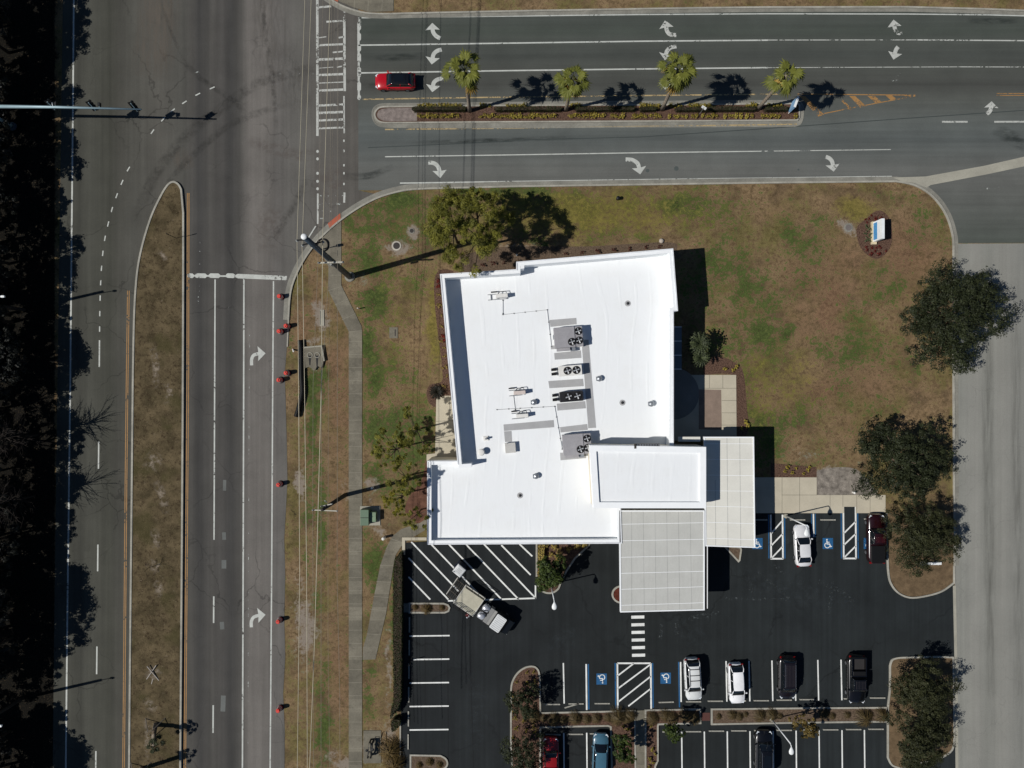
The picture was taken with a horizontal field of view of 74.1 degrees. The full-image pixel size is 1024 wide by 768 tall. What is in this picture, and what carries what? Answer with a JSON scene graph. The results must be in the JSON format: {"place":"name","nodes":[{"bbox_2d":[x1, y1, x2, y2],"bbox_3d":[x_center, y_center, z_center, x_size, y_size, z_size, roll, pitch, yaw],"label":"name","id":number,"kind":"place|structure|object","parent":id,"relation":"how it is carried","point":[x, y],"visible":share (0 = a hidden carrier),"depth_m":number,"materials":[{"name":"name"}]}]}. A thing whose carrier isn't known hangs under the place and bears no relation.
{"place":"outdoors","nodes":[
{"label":"outdoors","id":0,"kind":"place"},
{"bbox_2d":[53,0,372,767],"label":"road","id":1,"kind":"structure","parent":0,"point":[214,90],"depth_m":80.98,"materials":[{"name":"asphalt"}]},
{"bbox_2d":[130,183,181,767],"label":"grass median","id":2,"kind":"object","parent":1,"relation":"on","point":[156,529],"depth_m":80.83,"materials":[{"name":"brown plant"}]},
{"bbox_2d":[128,181,184,767],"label":"kerb","id":3,"kind":"structure","parent":1,"relation":"on","point":[182,454],"depth_m":80.77,"materials":[{"name":"concrete"}]},
{"bbox_2d":[283,183,426,319],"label":"gutter","id":4,"kind":"object","parent":1,"relation":"on","point":[343,214],"visible":0.94,"depth_m":80.97,"materials":[{"name":"concrete"}]},
{"bbox_2d":[324,0,1023,18],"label":"gutter","id":5,"kind":"object","parent":1,"relation":"on","point":[684,11],"visible":0.95,"depth_m":80.97,"materials":[{"name":"concrete"}]},
{"bbox_2d":[320,213,361,767],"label":"sidewalk","id":6,"kind":"structure","parent":0,"point":[349,318],"depth_m":80.95,"materials":[{"name":"concrete"}]},
{"bbox_2d":[338,0,393,11],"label":"corner sidewalk","id":7,"kind":"structure","parent":0,"point":[376,5],"depth_m":80.95,"materials":[{"name":"concrete"}]},
{"bbox_2d":[363,519,426,659],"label":"path","id":8,"kind":"structure","parent":0,"point":[377,615],"depth_m":80.95,"materials":[{"name":"concrete"}]},
{"bbox_2d":[427,396,456,460],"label":"patio","id":9,"kind":"structure","parent":0,"point":[445,444],"depth_m":80.95,"materials":[{"name":"beige concrete"}]},
{"bbox_2d":[0,0,1023,767],"bbox_3d":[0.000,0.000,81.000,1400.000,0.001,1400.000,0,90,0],"label":"ground","id":10,"kind":"structure","parent":0,"point":[794,300],"depth_m":81.00,"materials":[{"name":"green plant"}]},
{"bbox_2d":[0,495,18,536],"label":"tree","id":11,"kind":"object","parent":10,"relation":"on","point":[14,526],"visible":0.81,"depth_m":76.59,"materials":[{"name":"green plant"}]},
{"bbox_2d":[0,515,19,556],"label":"tree","id":12,"kind":"object","parent":10,"relation":"on","point":[10,551],"visible":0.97,"depth_m":76.71,"materials":[{"name":"green plant"}]},
{"bbox_2d":[0,332,22,382],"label":"tree","id":13,"kind":"object","parent":10,"relation":"on","point":[8,349],"visible":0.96,"depth_m":75.75,"materials":[{"name":"green plant"}]},
{"bbox_2d":[0,355,28,383],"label":"tree","id":14,"kind":"object","parent":10,"relation":"on","point":[8,368],"visible":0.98,"depth_m":75.70,"materials":[{"name":"green plant"}]},
{"bbox_2d":[0,478,35,527],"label":"bare tree","id":15,"kind":"object","parent":10,"relation":"on","point":[18,499],"visible":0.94,"depth_m":76.73,"materials":[{"name":"brown plant"}]},
{"bbox_2d":[0,410,42,466],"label":"bare tree","id":16,"kind":"object","parent":10,"relation":"on","point":[20,436],"visible":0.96,"depth_m":76.68,"materials":[{"name":"brown plant"}]},
{"bbox_2d":[0,103,141,129],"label":"signal mast","id":17,"kind":"object","parent":10,"relation":"on","point":[13,125],"visible":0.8,"depth_m":74.87,"materials":[{"name":"grey metal"}]},
{"bbox_2d":[294,340,303,416],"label":"drainage pipe","id":18,"kind":"object","parent":10,"relation":"on","point":[301,379],"visible":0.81,"depth_m":80.47,"materials":[{"name":"black plastic"}]},
{"bbox_2d":[304,345,324,369],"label":"pipe headwall","id":19,"kind":"object","parent":10,"relation":"on","point":[312,359],"visible":0.98,"depth_m":80.72,"materials":[{"name":"concrete"}]},
{"bbox_2d":[296,234,354,281],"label":"utility pole","id":20,"kind":"object","parent":10,"relation":"on","point":[349,276],"visible":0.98,"depth_m":71.23,"materials":[{"name":"metal"}]},
{"bbox_2d":[297,4,304,767],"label":"power line","id":21,"kind":"object","parent":20,"relation":"attached to","point":[298,396],"visible":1,"depth_m":64.36,"materials":[{"name":"metal"}]},
{"bbox_2d":[302,12,310,767],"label":"power line","id":22,"kind":"object","parent":20,"relation":"attached to","point":[304,369],"visible":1,"depth_m":65.57,"materials":[{"name":"metal"}]},
{"bbox_2d":[309,6,329,767],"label":"power line","id":23,"kind":"object","parent":20,"relation":"attached to","point":[321,382],"visible":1,"depth_m":66.17,"materials":[{"name":"metal"}]},
{"bbox_2d":[312,493,347,511],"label":"utility pole","id":24,"kind":"object","parent":10,"relation":"on","point":[333,502],"visible":1,"depth_m":72.57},
{"bbox_2d":[337,163,339,690],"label":"power line","id":25,"kind":"object","parent":24,"relation":"attached to","point":[337,373],"visible":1,"depth_m":70.68,"materials":[{"name":"metal"}]},
{"bbox_2d":[287,188,426,319],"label":"kerb","id":26,"kind":"structure","parent":10,"relation":"on","point":[333,225],"depth_m":80.85,"materials":[{"name":"concrete"}]},
{"bbox_2d":[360,506,379,525],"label":"transformer box","id":27,"kind":"object","parent":10,"relation":"on","point":[369,515],"visible":1,"depth_m":80.10,"materials":[{"name":"metal"}]},
{"bbox_2d":[363,730,380,762],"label":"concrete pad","id":28,"kind":"object","parent":10,"relation":"on","point":[371,740],"visible":1,"depth_m":80.94,"materials":[{"name":"concrete"}]},
{"bbox_2d":[376,734,403,760],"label":"tussock","id":29,"kind":"object","parent":10,"relation":"on","point":[391,749],"visible":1,"depth_m":80.26,"materials":[{"name":"brown plant"}]},
{"bbox_2d":[370,427,416,469],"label":"pine tree","id":30,"kind":"object","parent":10,"relation":"on","point":[377,450],"visible":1,"depth_m":75.15,"materials":[{"name":"green plant"}]},
{"bbox_2d":[380,479,408,516],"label":"pine tree","id":31,"kind":"object","parent":10,"relation":"on","point":[385,499],"visible":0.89,"depth_m":75.36,"materials":[{"name":"green plant"}]},
{"bbox_2d":[390,550,403,718],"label":"hedge","id":32,"kind":"object","parent":10,"relation":"on","point":[398,614],"visible":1,"depth_m":79.83,"materials":[{"name":"green plant"}]},
{"bbox_2d":[385,460,421,495],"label":"pine tree","id":33,"kind":"object","parent":10,"relation":"on","point":[402,485],"visible":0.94,"depth_m":75.08,"materials":[{"name":"green plant"}]},
{"bbox_2d":[393,406,430,455],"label":"pine tree","id":34,"kind":"object","parent":10,"relation":"on","point":[407,441],"visible":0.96,"depth_m":75.12,"materials":[{"name":"green plant"}]},
{"bbox_2d":[405,460,426,523],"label":"planting bed","id":35,"kind":"object","parent":10,"relation":"on","point":[418,497],"visible":0.6,"depth_m":80.99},
{"bbox_2d":[427,269,452,406],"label":"planting bed","id":36,"kind":"object","parent":10,"relation":"on","point":[443,351],"visible":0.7,"depth_m":80.99,"materials":[{"name":"brown soil"}]},
{"bbox_2d":[420,183,500,273],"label":"pine tree","id":37,"kind":"object","parent":10,"relation":"on","point":[439,234],"visible":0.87,"depth_m":72.14,"materials":[{"name":"green plant"}]},
{"bbox_2d":[438,188,516,277],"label":"pine tree","id":38,"kind":"object","parent":10,"relation":"on","point":[485,244],"visible":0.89,"depth_m":72.28,"materials":[{"name":"green plant"}]},
{"bbox_2d":[460,242,680,271],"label":"planting bed","id":39,"kind":"object","parent":10,"relation":"on","point":[507,255],"visible":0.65,"depth_m":80.99,"materials":[{"name":"soil"}]},
{"bbox_2d":[427,248,754,611],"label":"bank building","id":40,"kind":"structure","parent":10,"relation":"on","point":[635,456],"depth_m":77.35,"materials":[{"name":"white paint"}]},
{"bbox_2d":[552,390,583,401],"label":"condenser unit","id":41,"kind":"object","parent":40,"relation":"on","point":[569,396],"visible":1,"depth_m":76.22,"materials":[{"name":"metal"}]},
{"bbox_2d":[553,326,582,351],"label":"rooftop air conditioner","id":42,"kind":"object","parent":40,"relation":"on","point":[568,338],"visible":1,"depth_m":76.00,"materials":[{"name":"white paint"}]},
{"bbox_2d":[561,433,590,457],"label":"rooftop air conditioner","id":43,"kind":"object","parent":40,"relation":"on","point":[575,445],"visible":0.92,"depth_m":76.00,"materials":[{"name":"white paint"}]},
{"bbox_2d":[332,0,1023,14],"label":"kerb","id":44,"kind":"structure","parent":10,"relation":"on","point":[664,8],"depth_m":80.85,"materials":[{"name":"concrete"}]},
{"bbox_2d":[401,507,955,767],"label":"parking lot","id":45,"kind":"structure","parent":10,"relation":"on","point":[588,643],"depth_m":80.98,"materials":[{"name":"asphalt"}]},
{"bbox_2d":[411,756,446,767],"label":"planting bed","id":46,"kind":"object","parent":45,"relation":"on","point":[415,760],"visible":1,"depth_m":80.89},
{"bbox_2d":[446,577,514,634],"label":"service truck","id":47,"kind":"object","parent":45,"relation":"on","point":[469,600],"visible":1,"depth_m":79.92,"materials":[{"name":"metal"}]},
{"bbox_2d":[541,735,560,767],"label":"pickup truck","id":48,"kind":"object","parent":45,"relation":"on","point":[551,753],"visible":0.85,"depth_m":79.84,"materials":[{"name":"red paint"}]},
{"bbox_2d":[537,544,583,591],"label":"planting bed","id":49,"kind":"object","parent":45,"relation":"on","point":[572,554],"visible":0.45,"depth_m":80.89,"materials":[{"name":"brown soil"}]},
{"bbox_2d":[535,553,566,592],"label":"young tree","id":50,"kind":"object","parent":49,"relation":"on","point":[549,574],"visible":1,"depth_m":77.42,"materials":[{"name":"green plant"}]},
{"bbox_2d":[510,665,635,767],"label":"kerb","id":51,"kind":"structure","parent":45,"relation":"on","point":[557,712],"depth_m":80.85,"materials":[{"name":"concrete"}]},
{"bbox_2d":[512,667,634,767],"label":"planting bed","id":52,"kind":"object","parent":45,"relation":"on","point":[521,678],"visible":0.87,"depth_m":80.89,"materials":[{"name":"brown soil"}]},
{"bbox_2d":[503,681,540,719],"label":"young tree","id":53,"kind":"object","parent":52,"relation":"on","point":[528,711],"visible":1,"depth_m":77.89,"materials":[{"name":"green plant"}]},
{"bbox_2d":[499,732,545,767],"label":"young tree","id":54,"kind":"object","parent":52,"relation":"on","point":[518,752],"visible":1,"depth_m":77.07,"materials":[{"name":"green plant"}]},
{"bbox_2d":[611,733,636,763],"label":"young tree","id":55,"kind":"object","parent":52,"relation":"on","point":[622,753],"visible":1,"depth_m":78.05,"materials":[{"name":"green plant"}]},
{"bbox_2d":[591,731,610,767],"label":"blue crossover","id":56,"kind":"object","parent":45,"relation":"on","point":[600,741],"visible":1,"depth_m":79.84,"materials":[{"name":"metal"}]},
{"bbox_2d":[646,710,699,767],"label":"planting bed","id":57,"kind":"object","parent":45,"relation":"on","point":[651,737],"visible":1,"depth_m":80.89,"materials":[{"name":"brown soil"}]},
{"bbox_2d":[645,708,700,767],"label":"kerb","id":58,"kind":"structure","parent":45,"relation":"on","point":[678,709],"depth_m":80.85,"materials":[{"name":"concrete"}]},
{"bbox_2d":[682,656,703,699],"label":"white suv","id":59,"kind":"object","parent":45,"relation":"on","point":[693,688],"visible":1,"depth_m":79.63,"materials":[{"name":"paint"}]},
{"bbox_2d":[726,662,746,702],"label":"white crossover","id":60,"kind":"object","parent":45,"relation":"on","point":[736,692],"visible":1,"depth_m":79.74,"materials":[{"name":"paint"}]},
{"bbox_2d":[753,728,774,767],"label":"black suv","id":61,"kind":"object","parent":45,"relation":"on","point":[763,747],"visible":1,"depth_m":79.78,"materials":[{"name":"paint"}]},
{"bbox_2d":[776,654,797,698],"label":"minivan","id":62,"kind":"object","parent":45,"relation":"on","point":[786,678],"visible":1,"depth_m":79.54,"materials":[{"name":"paint"}]},
{"bbox_2d":[713,709,886,722],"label":"planting bed","id":63,"kind":"object","parent":45,"relation":"on","point":[810,714],"visible":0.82,"depth_m":80.89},
{"bbox_2d":[788,714,819,738],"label":"young tree","id":64,"kind":"object","parent":63,"relation":"on","point":[812,728],"visible":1,"depth_m":77.75,"materials":[{"name":"green plant"}]},
{"bbox_2d":[711,706,888,724],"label":"kerb","id":65,"kind":"structure","parent":45,"relation":"on","point":[770,708],"depth_m":80.85,"materials":[{"name":"concrete"}]},
{"bbox_2d":[792,524,812,566],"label":"white sedan","id":66,"kind":"object","parent":45,"relation":"on","point":[802,549],"visible":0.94,"depth_m":79.96,"materials":[{"name":"paint"}]},
{"bbox_2d":[844,653,867,702],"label":"pickup truck","id":67,"kind":"object","parent":45,"relation":"on","point":[856,689],"visible":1,"depth_m":79.83,"materials":[{"name":"black paint"}]},
{"bbox_2d":[864,513,886,563],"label":"pickup truck","id":68,"kind":"object","parent":45,"relation":"on","point":[874,550],"visible":0.96,"depth_m":79.78,"materials":[{"name":"red paint"}]},
{"bbox_2d":[889,658,952,767],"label":"planting bed","id":69,"kind":"object","parent":45,"relation":"on","point":[908,666],"visible":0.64,"depth_m":80.89,"materials":[{"name":"brown soil"}]},
{"bbox_2d":[882,709,956,767],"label":"oak tree","id":70,"kind":"object","parent":69,"relation":"on","point":[920,747],"visible":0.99,"depth_m":76.97,"materials":[{"name":"green plant"}]},
{"bbox_2d":[887,654,966,723],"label":"oak tree","id":71,"kind":"object","parent":69,"relation":"on","point":[925,690],"visible":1,"depth_m":77.02,"materials":[{"name":"green plant"}]},
{"bbox_2d":[887,656,954,767],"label":"kerb","id":72,"kind":"structure","parent":45,"relation":"on","point":[889,691],"depth_m":80.85,"materials":[{"name":"concrete"}]},
{"bbox_2d":[427,180,955,565],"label":"kerb","id":73,"kind":"structure","parent":10,"relation":"on","point":[953,258],"depth_m":80.85,"materials":[{"name":"concrete"}]},
{"bbox_2d":[427,176,958,564],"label":"gutter","id":74,"kind":"object","parent":10,"relation":"on","point":[936,196],"visible":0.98,"depth_m":80.97,"materials":[{"name":"concrete"}]},
{"bbox_2d":[684,331,710,355],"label":"cycad","id":75,"kind":"object","parent":10,"relation":"on","point":[700,342],"visible":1,"depth_m":78.08,"materials":[{"name":"green plant"}]},
{"bbox_2d":[703,356,748,436],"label":"planting bed","id":76,"kind":"object","parent":10,"relation":"on","point":[716,365],"visible":0.88,"depth_m":80.99,"materials":[{"name":"brown soil"}]},
{"bbox_2d":[667,477,885,512],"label":"walk","id":77,"kind":"structure","parent":10,"relation":"on","point":[786,495],"depth_m":80.95,"materials":[{"name":"beige concrete"}]},
{"bbox_2d":[771,463,816,476],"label":"planting bed","id":78,"kind":"object","parent":10,"relation":"on","point":[777,470],"visible":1,"depth_m":80.99,"materials":[{"name":"brown soil"}]},
{"bbox_2d":[817,467,876,494],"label":"gravel patch","id":79,"kind":"object","parent":10,"relation":"on","point":[837,481],"visible":0.8,"depth_m":80.99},
{"bbox_2d":[856,210,891,258],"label":"planting bed","id":80,"kind":"object","parent":10,"relation":"on","point":[884,244],"visible":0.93,"depth_m":80.99,"materials":[{"name":"brown soil"}]},
{"bbox_2d":[871,218,884,244],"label":"monument sign","id":81,"kind":"object","parent":80,"relation":"on","point":[878,230],"visible":1,"depth_m":79.73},
{"bbox_2d":[851,420,958,506],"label":"oak tree","id":82,"kind":"object","parent":10,"relation":"on","point":[907,476],"visible":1,"depth_m":76.68,"materials":[{"name":"green plant"}]},
{"bbox_2d":[887,511,953,596],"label":"grass verge","id":83,"kind":"object","parent":10,"relation":"on","point":[939,578],"depth_m":80.96,"materials":[{"name":"plant"}]},
{"bbox_2d":[878,499,961,579],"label":"oak tree","id":84,"kind":"object","parent":83,"relation":"on","point":[920,536],"visible":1,"depth_m":77.41,"materials":[{"name":"green plant"}]},
{"bbox_2d":[885,513,954,598],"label":"kerb","id":85,"kind":"structure","parent":83,"relation":"on","point":[896,591],"depth_m":80.85,"materials":[{"name":"concrete"}]},
{"bbox_2d":[898,257,1021,375],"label":"oak tree","id":86,"kind":"object","parent":10,"relation":"on","point":[972,307],"visible":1,"depth_m":76.45,"materials":[{"name":"green plant"}]},
{"bbox_2d":[928,166,1023,242],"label":"driveway apron","id":87,"kind":"object","parent":10,"relation":"on","point":[987,208],"visible":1,"depth_m":80.98,"materials":[{"name":"concrete"}]},
{"bbox_2d":[636,710,644,767],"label":"path","id":88,"kind":"structure","parent":0,"point":[640,741],"depth_m":80.90,"materials":[{"name":"concrete"}]},
{"bbox_2d":[357,12,1023,189],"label":"side road","id":89,"kind":"structure","parent":0,"point":[901,94],"depth_m":80.98,"materials":[{"name":"asphalt"}]},
{"bbox_2d":[375,70,415,91],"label":"red hatchback","id":90,"kind":"object","parent":89,"relation":"on","point":[389,81],"visible":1,"depth_m":79.85,"materials":[{"name":"paint"}]},
{"bbox_2d":[373,101,802,126],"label":"median concrete","id":91,"kind":"object","parent":89,"relation":"on","point":[591,124],"visible":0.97,"depth_m":80.97,"materials":[{"name":"concrete"}]},
{"bbox_2d":[440,47,481,112],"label":"palm tree","id":92,"kind":"object","parent":91,"relation":"on","point":[469,80],"visible":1,"depth_m":71.88,"materials":[{"name":"green plant"}]},
{"bbox_2d":[552,63,592,111],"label":"palm tree","id":93,"kind":"object","parent":91,"relation":"on","point":[564,82],"visible":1,"depth_m":72.92,"materials":[{"name":"green plant"}]},
{"bbox_2d":[375,104,798,121],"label":"planting bed","id":94,"kind":"object","parent":91,"relation":"on","point":[477,112],"visible":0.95,"depth_m":80.87,"materials":[{"name":"brown soil"}]},
{"bbox_2d":[377,108,416,120],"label":"median nose","id":95,"kind":"object","parent":94,"relation":"on","point":[397,114],"visible":1,"depth_m":80.86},
{"bbox_2d":[412,106,466,112],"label":"hedge","id":96,"kind":"object","parent":94,"relation":"on","point":[441,109],"visible":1,"depth_m":80.20,"materials":[{"name":"green plant"}]},
{"bbox_2d":[494,106,561,112],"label":"hedge","id":97,"kind":"object","parent":94,"relation":"on","point":[519,109],"visible":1,"depth_m":80.20,"materials":[{"name":"green plant"}]},
{"bbox_2d":[575,106,634,112],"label":"hedge","id":98,"kind":"object","parent":94,"relation":"on","point":[597,109],"visible":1,"depth_m":80.20,"materials":[{"name":"green plant"}]},
{"bbox_2d":[674,105,756,112],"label":"hedge","id":99,"kind":"object","parent":94,"relation":"on","point":[722,109],"visible":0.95,"depth_m":80.20,"materials":[{"name":"green plant"}]},
{"bbox_2d":[756,58,804,110],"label":"palm tree","id":100,"kind":"object","parent":94,"relation":"on","point":[782,84],"visible":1,"depth_m":72.17,"materials":[{"name":"green plant"}]},
{"bbox_2d":[374,103,799,123],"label":"kerb","id":101,"kind":"structure","parent":91,"relation":"on","point":[797,119],"depth_m":80.83,"materials":[{"name":"concrete"}]},
{"bbox_2d":[655,51,698,111],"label":"palm tree","id":102,"kind":"object","parent":91,"relation":"on","point":[678,80],"visible":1,"depth_m":71.29,"materials":[{"name":"green plant"}]},
{"bbox_2d":[372,100,803,128],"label":"gutter","id":103,"kind":"object","parent":89,"relation":"on","point":[596,127],"visible":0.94,"depth_m":80.94,"materials":[{"name":"concrete"}]},
{"bbox_2d":[893,157,1023,187],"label":"valley gutter","id":104,"kind":"object","parent":89,"relation":"on","point":[926,181],"visible":1,"depth_m":80.97,"materials":[{"name":"concrete"}]},
{"bbox_2d":[674,375,736,440],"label":"plaza","id":105,"kind":"structure","parent":0,"point":[687,426],"depth_m":80.95,"materials":[{"name":"beige concrete"}]},
{"bbox_2d":[674,369,698,418],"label":"round paving","id":106,"kind":"structure","parent":105,"relation":"on","point":[686,393],"depth_m":80.94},
{"bbox_2d":[699,389,721,429],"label":"paving inset","id":107,"kind":"object","parent":105,"relation":"on","point":[710,414],"visible":1,"depth_m":80.94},
{"bbox_2d":[955,243,1023,767],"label":"driveway","id":108,"kind":"structure","parent":0,"point":[989,576],"depth_m":80.98,"materials":[{"name":"concrete"}]},
{"bbox_2d":[953,586,957,767],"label":"concrete ribbon","id":109,"kind":"object","parent":108,"relation":"on","point":[956,672],"visible":1,"depth_m":80.96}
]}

